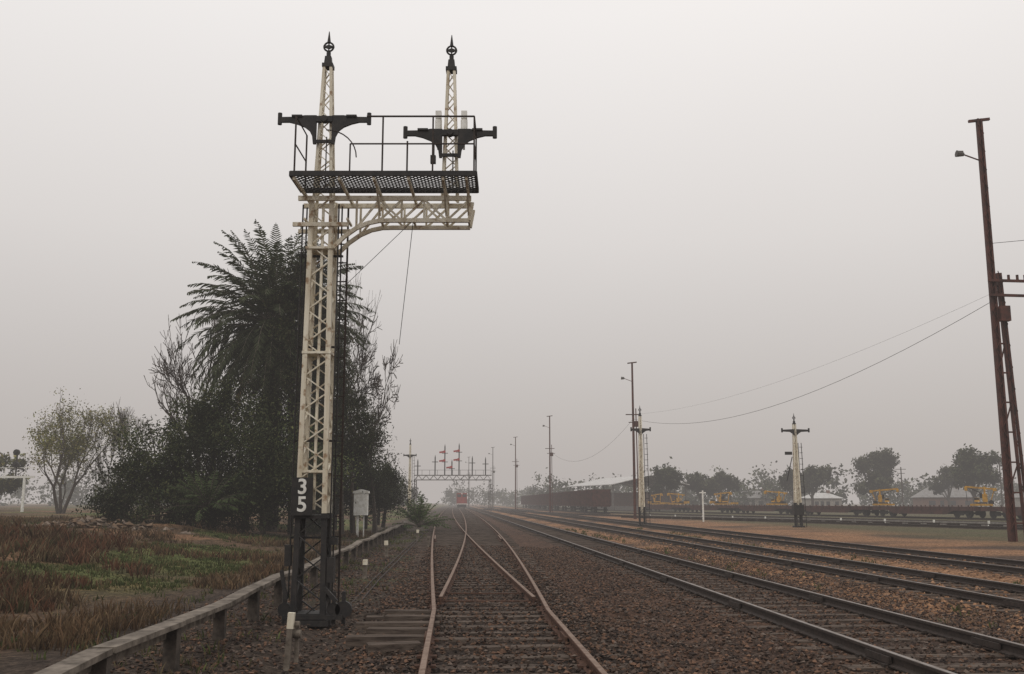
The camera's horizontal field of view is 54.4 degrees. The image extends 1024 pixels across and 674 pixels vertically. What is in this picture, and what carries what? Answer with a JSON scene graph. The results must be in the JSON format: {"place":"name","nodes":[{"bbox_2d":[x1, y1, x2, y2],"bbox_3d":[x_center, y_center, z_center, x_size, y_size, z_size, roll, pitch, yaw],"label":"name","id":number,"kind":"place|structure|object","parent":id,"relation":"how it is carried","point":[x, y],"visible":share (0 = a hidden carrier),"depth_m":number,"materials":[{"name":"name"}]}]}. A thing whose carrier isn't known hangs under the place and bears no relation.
{"place":"outdoors","nodes":[
{"label":"outdoors","id":0,"kind":"place"},
{"bbox_2d":[0,503,1023,673],"bbox_3d":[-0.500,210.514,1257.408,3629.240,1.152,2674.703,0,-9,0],"label":"ground","id":1,"kind":"structure","parent":0,"point":[986,543],"depth_m":20.74,"materials":[{"name":"brown gravel"}]},
{"bbox_2d":[0,452,34,498],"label":"gum tree","id":2,"kind":"object","parent":1,"relation":"on","point":[8,485],"visible":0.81,"depth_m":118.12,"materials":[{"name":"green plant"}]},
{"bbox_2d":[0,449,35,511],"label":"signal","id":3,"kind":"object","parent":1,"relation":"on","point":[15,465],"visible":0.98,"depth_m":98.00,"materials":[{"name":"white paint"}]},
{"bbox_2d":[22,386,141,513],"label":"leafy tree","id":4,"kind":"object","parent":1,"relation":"on","point":[72,451],"visible":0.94,"depth_m":89.68,"materials":[{"name":"green plant"}]},
{"bbox_2d":[78,402,155,489],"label":"bare tree","id":5,"kind":"object","parent":1,"relation":"on","point":[120,415],"visible":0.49,"depth_m":91.88,"materials":[{"name":"plant"}]},
{"bbox_2d":[7,515,261,542],"bbox_3d":[-16.293,7.615,39.087,9.964,1.211,8.147,-5,-11,27],"label":"rubble heap","id":6,"kind":"object","parent":1,"relation":"on","point":[88,521],"visible":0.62,"depth_m":39.36,"materials":[{"name":"stone"}]},
{"bbox_2d":[144,307,241,467],"bbox_3d":[-18.548,4.623,59.199,6.305,13.000,6.474,4,-10,-23],"label":"bare tree","id":7,"kind":"object","parent":1,"relation":"on","point":[169,374],"visible":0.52,"depth_m":58.72,"materials":[{"name":"brown plant"}]},
{"bbox_2d":[156,468,255,520],"bbox_3d":[-13.504,6.894,43.701,3.860,2.378,3.812,-5,-11,28],"label":"cycad plant","id":8,"kind":"object","parent":1,"relation":"on","point":[199,499],"visible":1,"depth_m":43.53,"materials":[{"name":"green plant"}]},
{"bbox_2d":[34,521,407,673],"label":"timber fence","id":9,"kind":"object","parent":1,"relation":"on","point":[99,658],"visible":0.81,"depth_m":10.43,"materials":[{"name":"grey wood"}]},
{"bbox_2d":[71,369,377,535],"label":"dark shrubs","id":10,"kind":"object","parent":1,"relation":"on","point":[261,485],"visible":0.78,"depth_m":45.84,"materials":[{"name":"green plant"}]},
{"bbox_2d":[170,219,375,531],"bbox_3d":[-12.209,1.690,51.366,10.161,16.449,10.754,0,-9,0],"label":"date palm","id":11,"kind":"object","parent":1,"relation":"on","point":[247,342],"visible":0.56,"depth_m":50.16,"materials":[{"name":"foliage"},{"name":"bark"}]},
{"bbox_2d":[283,612,295,670],"bbox_3d":[-2.398,3.323,10.700,0.105,0.704,0.069,0,-9,0],"label":"marker stake","id":12,"kind":"object","parent":1,"relation":"on","point":[289,637],"visible":1,"depth_m":10.69,"materials":[{"name":"grey wood"}]},
{"bbox_2d":[231,234,398,534],"bbox_3d":[-9.580,2.087,48.666,8.160,14.878,6.396,2,-10,-12],"label":"ivy covered tree","id":13,"kind":"object","parent":1,"relation":"on","point":[364,440],"visible":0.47,"depth_m":48.34,"materials":[{"name":"green plant"}]},
{"bbox_2d":[281,421,418,529],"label":"hedge shrubs","id":14,"kind":"object","parent":1,"relation":"on","point":[387,484],"visible":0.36,"depth_m":56.99,"materials":[{"name":"green plant"}]},
{"bbox_2d":[338,272,381,408],"bbox_3d":[-9.525,3.382,57.433,4.499,15.870,3.038,-3,-10,18],"label":"bare tree","id":15,"kind":"object","parent":1,"relation":"on","point":[354,327],"visible":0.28,"depth_m":57.60,"materials":[{"name":"plant"}]},
{"bbox_2d":[353,489,369,536],"bbox_3d":[-7.400,8.691,48.734,0.780,2.450,0.460,0,-9,0],"label":"signal cabinet on post","id":16,"kind":"object","parent":1,"relation":"on","point":[361,499],"visible":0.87,"depth_m":48.63,"materials":[{"name":"grey metal"}]},
{"bbox_2d":[355,495,365,512],"bbox_3d":[-7.400,8.168,48.604,0.540,0.850,0.030,0,-9,0],"label":"door","id":17,"kind":"structure","parent":16,"relation":"in","point":[360,506],"depth_m":48.61,"materials":[{"name":"white paint"}]},
{"bbox_2d":[362,559,367,578],"bbox_3d":[-3.340,5.326,22.633,0.110,0.523,0.104,0,-9,0],"label":"marker stake","id":18,"kind":"object","parent":1,"relation":"on","point":[365,564],"visible":0.82,"depth_m":22.60,"materials":[{"name":"grey wood"}]},
{"bbox_2d":[334,310,402,532],"bbox_3d":[-8.719,4.877,56.312,4.613,12.948,6.131,0,-9,0],"label":"bare tree","id":19,"kind":"object","parent":1,"relation":"on","point":[374,384],"visible":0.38,"depth_m":56.61,"materials":[{"name":"plant"}]},
{"bbox_2d":[384,541,387,556],"bbox_3d":[-4.017,6.814,31.813,0.134,0.605,0.115,0,-9,0],"label":"marker stake","id":20,"kind":"object","parent":1,"relation":"on","point":[386,547],"visible":0.82,"depth_m":31.77,"materials":[{"name":"grey wood"}]},
{"bbox_2d":[349,530,427,615],"bbox_3d":[-3.965,8.230,39.180,0.150,0.105,48.086,1,-9,-3],"label":"point rodding","id":21,"kind":"object","parent":1,"relation":"on","point":[384,573],"visible":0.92,"depth_m":23.43,"materials":[{"name":"metal"}]},
{"bbox_2d":[403,438,416,516],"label":"semaphore signal","id":22,"kind":"object","parent":1,"relation":"on","point":[409,455],"visible":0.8,"depth_m":120.93,"materials":[{"name":"beige paint"}]},
{"bbox_2d":[416,530,418,540],"bbox_3d":[-4.283,9.039,45.128,0.134,0.605,0.115,0,-9,0],"label":"marker stake","id":23,"kind":"object","parent":1,"relation":"on","point":[417,534],"visible":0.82,"depth_m":45.10,"materials":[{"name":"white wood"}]},
{"bbox_2d":[391,492,454,528],"bbox_3d":[-5.361,10.494,60.164,3.834,2.182,3.682,0,-9,0],"label":"palm plant","id":24,"kind":"object","parent":1,"relation":"on","point":[417,513],"visible":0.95,"depth_m":59.83,"materials":[{"name":"green plant"}]},
{"bbox_2d":[414,444,491,511],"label":"signal gantry","id":25,"kind":"object","parent":1,"relation":"on","point":[451,466],"visible":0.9,"depth_m":194.82,"materials":[{"name":"grey metal"}]},
{"bbox_2d":[465,462,470,506],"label":"yard light pole","id":26,"kind":"object","parent":1,"relation":"on","point":[468,486],"visible":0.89,"depth_m":326.30,"materials":[{"name":"grey wood"}]},
{"bbox_2d":[488,447,494,508],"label":"yard light pole","id":27,"kind":"object","parent":1,"relation":"on","point":[492,477],"visible":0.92,"depth_m":269.40,"materials":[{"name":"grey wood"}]},
{"bbox_2d":[356,507,637,673],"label":"railway turnout","id":28,"kind":"object","parent":1,"relation":"on","point":[471,528],"visible":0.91,"depth_m":16.67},
{"bbox_2d":[456,493,466,507],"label":"diesel locomotive","id":29,"kind":"object","parent":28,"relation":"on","point":[461,499],"visible":1,"depth_m":277.64,"materials":[{"name":"red paint"}]},
{"bbox_2d":[0,456,1018,507],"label":"distant trees","id":30,"kind":"object","parent":1,"relation":"on","point":[693,499],"visible":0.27,"depth_m":317.01,"materials":[{"name":"green plant"}]},
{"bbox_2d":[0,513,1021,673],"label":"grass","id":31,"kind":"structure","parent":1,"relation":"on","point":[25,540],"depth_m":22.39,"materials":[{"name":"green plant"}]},
{"bbox_2d":[510,437,518,509],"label":"yard light pole","id":32,"kind":"object","parent":1,"relation":"on","point":[515,461],"visible":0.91,"depth_m":227.03,"materials":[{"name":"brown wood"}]},
{"bbox_2d":[45,545,1023,673],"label":"track ballast","id":33,"kind":"structure","parent":1,"relation":"on","point":[661,666],"depth_m":14.15,"materials":[{"name":"gravel"}]},
{"bbox_2d":[293,621,301,662],"bbox_3d":[-2.330,3.293,10.758,0.100,0.435,0.095,0,-9,0],"label":"signal wire pulley","id":34,"kind":"object","parent":33,"relation":"on","point":[297,633],"visible":1,"depth_m":10.75,"materials":[{"name":"grey metal"}]},
{"bbox_2d":[277,31,496,626],"bbox_3d":[-2.110,-0.371,15.009,2.926,9.100,3.461,7,-12,-36],"label":"bracket signal","id":35,"kind":"object","parent":33,"relation":"on","point":[303,503],"visible":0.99,"depth_m":14.96,"materials":[{"name":"beige paint"}]},
{"bbox_2d":[345,609,441,654],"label":"loose timbers","id":36,"kind":"object","parent":33,"relation":"on","point":[395,627],"visible":0.89,"depth_m":12.59,"materials":[{"name":"wood"}]},
{"bbox_2d":[543,415,554,511],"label":"yard light pole","id":37,"kind":"object","parent":1,"relation":"on","point":[550,455],"visible":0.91,"depth_m":170.51,"materials":[{"name":"brown wood"}]},
{"bbox_2d":[506,506,609,513],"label":"railway track","id":38,"kind":"structure","parent":1,"relation":"on","point":[566,511],"depth_m":177.62,"materials":[{"name":"grey metal"}]},
{"bbox_2d":[521,496,528,507],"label":"open wagon","id":39,"kind":"object","parent":38,"relation":"on","point":[522,500],"visible":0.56,"depth_m":305.17,"materials":[{"name":"black paint"}]},
{"bbox_2d":[524,495,529,507],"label":"open wagon","id":40,"kind":"object","parent":38,"relation":"on","point":[526,500],"visible":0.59,"depth_m":289.47,"materials":[{"name":"black paint"}]},
{"bbox_2d":[528,495,536,507],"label":"open wagon","id":41,"kind":"object","parent":38,"relation":"on","point":[530,500],"visible":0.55,"depth_m":276.56,"materials":[{"name":"black paint"}]},
{"bbox_2d":[532,495,541,508],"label":"open wagon","id":42,"kind":"object","parent":38,"relation":"on","point":[534,500],"visible":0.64,"depth_m":262.97,"materials":[{"name":"black paint"}]},
{"bbox_2d":[536,494,546,508],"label":"open wagon","id":43,"kind":"object","parent":38,"relation":"on","point":[538,500],"visible":0.49,"depth_m":247.05,"materials":[{"name":"black paint"}]},
{"bbox_2d":[541,494,556,509],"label":"open wagon","id":44,"kind":"object","parent":38,"relation":"on","point":[544,499],"visible":0.48,"depth_m":231.29,"materials":[{"name":"black paint"}]},
{"bbox_2d":[547,493,561,509],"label":"open wagon","id":45,"kind":"object","parent":38,"relation":"on","point":[551,501],"visible":0.27,"depth_m":214.09,"materials":[{"name":"black paint"}]},
{"bbox_2d":[554,492,570,510],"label":"open wagon","id":46,"kind":"object","parent":38,"relation":"on","point":[557,499],"visible":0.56,"depth_m":201.44,"materials":[{"name":"black paint"}]},
{"bbox_2d":[561,491,580,510],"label":"open wagon","id":47,"kind":"object","parent":38,"relation":"on","point":[565,499],"visible":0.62,"depth_m":186.80,"materials":[{"name":"black paint"}]},
{"bbox_2d":[570,490,592,511],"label":"open wagon","id":48,"kind":"object","parent":38,"relation":"on","point":[575,498],"visible":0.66,"depth_m":171.82,"materials":[{"name":"black paint"}]},
{"bbox_2d":[581,489,610,512],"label":"open wagon","id":49,"kind":"object","parent":38,"relation":"on","point":[595,498],"visible":1,"depth_m":151.28,"materials":[{"name":"black paint"}]},
{"bbox_2d":[567,475,689,510],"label":"goods shed","id":50,"kind":"structure","parent":1,"relation":"on","point":[622,501],"depth_m":222.50,"materials":[{"name":"grey metal"}]},
{"bbox_2d":[621,362,638,518],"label":"yard light pole","id":51,"kind":"object","parent":1,"relation":"on","point":[634,423],"visible":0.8,"depth_m":105.46,"materials":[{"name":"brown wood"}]},
{"bbox_2d":[635,303,988,423],"bbox_3d":[17.550,4.603,75.772,0.026,2.626,61.709,1,-10,-9],"label":"overhead wire","id":52,"kind":"object","parent":51,"relation":"attached to","point":[835,382],"visible":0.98,"depth_m":59.98,"materials":[{"name":"black metal"}]},
{"bbox_2d":[630,406,650,525],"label":"semaphore signal","id":53,"kind":"object","parent":1,"relation":"on","point":[640,430],"visible":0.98,"depth_m":72.86,"materials":[{"name":"beige paint"}]},
{"bbox_2d":[648,465,683,510],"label":"gum tree","id":54,"kind":"object","parent":1,"relation":"on","point":[669,477],"visible":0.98,"depth_m":212.31,"materials":[{"name":"green plant"}]},
{"bbox_2d":[699,490,705,521],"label":"white marker post","id":55,"kind":"object","parent":1,"relation":"on","point":[702,492],"visible":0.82,"depth_m":90.66,"materials":[{"name":"paint"}]},
{"bbox_2d":[683,471,723,504],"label":"gum tree","id":56,"kind":"object","parent":1,"relation":"on","point":[697,482],"visible":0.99,"depth_m":236.51,"materials":[{"name":"green plant"}]},
{"bbox_2d":[707,469,743,498],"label":"gum tree","id":57,"kind":"object","parent":1,"relation":"on","point":[726,481],"visible":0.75,"depth_m":245.49,"materials":[{"name":"green plant"}]},
{"bbox_2d":[466,506,1023,673],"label":"railway track","id":58,"kind":"structure","parent":1,"relation":"on","point":[885,657],"depth_m":14.62,"materials":[{"name":"metal"}]},
{"bbox_2d":[728,498,770,508],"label":"walls","id":59,"kind":"structure","parent":1,"relation":"on","point":[757,500],"depth_m":277.39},
{"bbox_2d":[726,491,766,497],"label":"roof","id":60,"kind":"structure","parent":59,"relation":"on","point":[755,495],"depth_m":278.63,"materials":[{"name":"grey metal"}]},
{"bbox_2d":[744,501,763,504],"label":"windows and door","id":61,"kind":"structure","parent":59,"relation":"attached to","point":[753,503],"depth_m":276.91,"materials":[{"name":"grey glass"}]},
{"bbox_2d":[476,506,1023,616],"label":"railway track","id":62,"kind":"structure","parent":1,"relation":"on","point":[977,596],"depth_m":24.40,"materials":[{"name":"metal"}]},
{"bbox_2d":[482,509,1022,529],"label":"railway track","id":63,"kind":"structure","parent":1,"relation":"on","point":[925,525],"depth_m":75.67,"materials":[{"name":"grey metal"}]},
{"bbox_2d":[501,509,1006,522],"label":"railway track","id":64,"kind":"structure","parent":1,"relation":"on","point":[757,516],"depth_m":115.23,"materials":[{"name":"grey metal"}]},
{"bbox_2d":[487,506,1023,577],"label":"railway track","id":65,"kind":"structure","parent":1,"relation":"on","point":[923,556],"depth_m":35.40,"materials":[{"name":"metal"}]},
{"bbox_2d":[535,508,1021,520],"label":"railway track","id":66,"kind":"structure","parent":1,"relation":"on","point":[1000,519],"depth_m":122.91,"materials":[{"name":"grey metal"}]},
{"bbox_2d":[646,504,692,511],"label":"flat wagon","id":67,"kind":"object","parent":66,"relation":"on","point":[679,508],"visible":0.73,"depth_m":175.56,"materials":[{"name":"black paint"}]},
{"bbox_2d":[648,493,662,503],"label":"track maintenance crane","id":68,"kind":"object","parent":67,"relation":"on","point":[656,500],"visible":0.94,"depth_m":182.40,"materials":[{"name":"yellow paint"}]},
{"bbox_2d":[663,493,689,504],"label":"track maintenance crane","id":69,"kind":"object","parent":67,"relation":"on","point":[677,501],"visible":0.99,"depth_m":173.84,"materials":[{"name":"yellow paint"}]},
{"bbox_2d":[682,504,742,512],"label":"flat wagon","id":70,"kind":"object","parent":66,"relation":"on","point":[721,507],"visible":0.83,"depth_m":158.53,"materials":[{"name":"black paint"}]},
{"bbox_2d":[709,492,737,504],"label":"track maintenance crane","id":71,"kind":"object","parent":70,"relation":"on","point":[722,501],"visible":1,"depth_m":156.72,"materials":[{"name":"yellow paint"}]},
{"bbox_2d":[731,504,791,513],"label":"flat wagon","id":72,"kind":"object","parent":66,"relation":"on","point":[787,509],"visible":0.8,"depth_m":142.95,"materials":[{"name":"black paint"}]},
{"bbox_2d":[764,491,787,504],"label":"track maintenance crane","id":73,"kind":"object","parent":72,"relation":"on","point":[778,501],"visible":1,"depth_m":140.42,"materials":[{"name":"yellow paint"}]},
{"bbox_2d":[804,505,884,515],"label":"flat wagon","id":74,"kind":"object","parent":66,"relation":"on","point":[856,510],"visible":0.82,"depth_m":122.75,"materials":[{"name":"black paint"}]},
{"bbox_2d":[872,505,991,517],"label":"flat wagon","id":75,"kind":"object","parent":66,"relation":"on","point":[956,511],"visible":0.94,"depth_m":106.72,"materials":[{"name":"black paint"}]},
{"bbox_2d":[869,488,898,504],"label":"track maintenance crane","id":76,"kind":"object","parent":75,"relation":"on","point":[880,498],"visible":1,"depth_m":116.63,"materials":[{"name":"yellow paint"}]},
{"bbox_2d":[964,486,996,505],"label":"track maintenance crane","id":77,"kind":"object","parent":75,"relation":"on","point":[984,497],"visible":1,"depth_m":100.67,"materials":[{"name":"yellow paint"}]},
{"bbox_2d":[980,505,1021,518],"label":"flat wagon","id":78,"kind":"object","parent":66,"relation":"on","point":[993,512],"visible":0.56,"depth_m":97.05,"materials":[{"name":"black paint"}]},
{"bbox_2d":[776,465,811,504],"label":"gum tree","id":79,"kind":"object","parent":1,"relation":"on","point":[784,482],"visible":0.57,"depth_m":219.01,"materials":[{"name":"green plant"}]},
{"bbox_2d":[781,413,809,526],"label":"semaphore signal","id":80,"kind":"object","parent":1,"relation":"on","point":[797,507],"visible":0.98,"depth_m":70.27,"materials":[{"name":"beige paint"}]},
{"bbox_2d":[586,532,1023,633],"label":"orange gravel","id":81,"kind":"structure","parent":1,"relation":"on","point":[1020,631],"depth_m":24.68,"materials":[{"name":"brown gravel"}]},
{"bbox_2d":[800,465,832,505],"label":"gum tree","id":82,"kind":"object","parent":1,"relation":"on","point":[816,477],"visible":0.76,"depth_m":231.79,"materials":[{"name":"green plant"}]},
{"bbox_2d":[615,515,1022,526],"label":"rodding stools","id":83,"kind":"object","parent":1,"relation":"on","point":[716,518],"visible":0.55,"depth_m":87.47,"materials":[{"name":"grey metal"}]},
{"bbox_2d":[646,515,1022,526],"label":"cable trough","id":84,"kind":"object","parent":1,"relation":"on","point":[988,522],"visible":0.38,"depth_m":81.56,"materials":[{"name":"concrete"}]},
{"bbox_2d":[854,470,894,505],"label":"gum tree","id":85,"kind":"object","parent":1,"relation":"on","point":[877,480],"visible":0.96,"depth_m":218.98,"materials":[{"name":"green plant"}]},
{"bbox_2d":[851,447,900,505],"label":"gum tree","id":86,"kind":"object","parent":1,"relation":"on","point":[885,460],"visible":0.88,"depth_m":236.55,"materials":[{"name":"green plant"}]},
{"bbox_2d":[896,467,905,505],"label":"power pole","id":87,"kind":"object","parent":1,"relation":"on","point":[900,469],"visible":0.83,"depth_m":219.61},
{"bbox_2d":[928,464,956,505],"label":"gum tree","id":88,"kind":"object","parent":1,"relation":"on","point":[941,486],"visible":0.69,"depth_m":237.00,"materials":[{"name":"green plant"}]},
{"bbox_2d":[946,443,1001,506],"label":"gum tree","id":89,"kind":"object","parent":1,"relation":"on","point":[973,469],"visible":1,"depth_m":201.90,"materials":[{"name":"green plant"}]},
{"bbox_2d":[955,117,1023,541],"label":"yard light pole","id":90,"kind":"object","parent":1,"relation":"on","point":[1000,313],"visible":1,"depth_m":45.42,"materials":[{"name":"brown wood"}]},
{"bbox_2d":[643,298,980,413],"bbox_3d":[17.600,3.594,75.940,0.010,1.364,61.721,1,-10,-9],"label":"overhead wire","id":91,"kind":"object","parent":90,"relation":"attached to","point":[833,361],"visible":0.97,"depth_m":60.46,"materials":[{"name":"black metal"}]},
{"bbox_2d":[998,457,1002,506],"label":"power pole","id":92,"kind":"object","parent":1,"relation":"on","point":[1001,487],"visible":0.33,"depth_m":209.48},
{"bbox_2d":[0,0,1023,502],"label":"sky","id":93,"kind":"structure","parent":0,"point":[722,199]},
{"bbox_2d":[802,498,841,505],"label":"walls","id":94,"kind":"structure","parent":0,"point":[807,501],"depth_m":251.29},
{"bbox_2d":[801,493,841,497],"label":"roof","id":95,"kind":"structure","parent":94,"relation":"on","point":[822,495],"depth_m":252.77,"materials":[{"name":"grey metal"}]},
{"bbox_2d":[815,501,838,505],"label":"windows and door","id":96,"kind":"structure","parent":94,"relation":"attached to","point":[827,502],"depth_m":250.97,"materials":[{"name":"grey glass"}]},
{"bbox_2d":[913,497,977,506],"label":"walls","id":97,"kind":"structure","parent":0,"point":[924,501],"depth_m":244.97,"materials":[{"name":"brick"}]},
{"bbox_2d":[910,488,971,497],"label":"roof","id":98,"kind":"structure","parent":97,"relation":"on","point":[955,492],"depth_m":246.38,"materials":[{"name":"grey metal"}]},
{"bbox_2d":[929,501,971,505],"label":"windows and door","id":99,"kind":"structure","parent":97,"relation":"attached to","point":[952,503],"depth_m":244.65,"materials":[{"name":"grey glass"}]},
{"bbox_2d":[1014,498,1020,506],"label":"walls","id":100,"kind":"structure","parent":0,"point":[1017,502],"depth_m":254.06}
]}

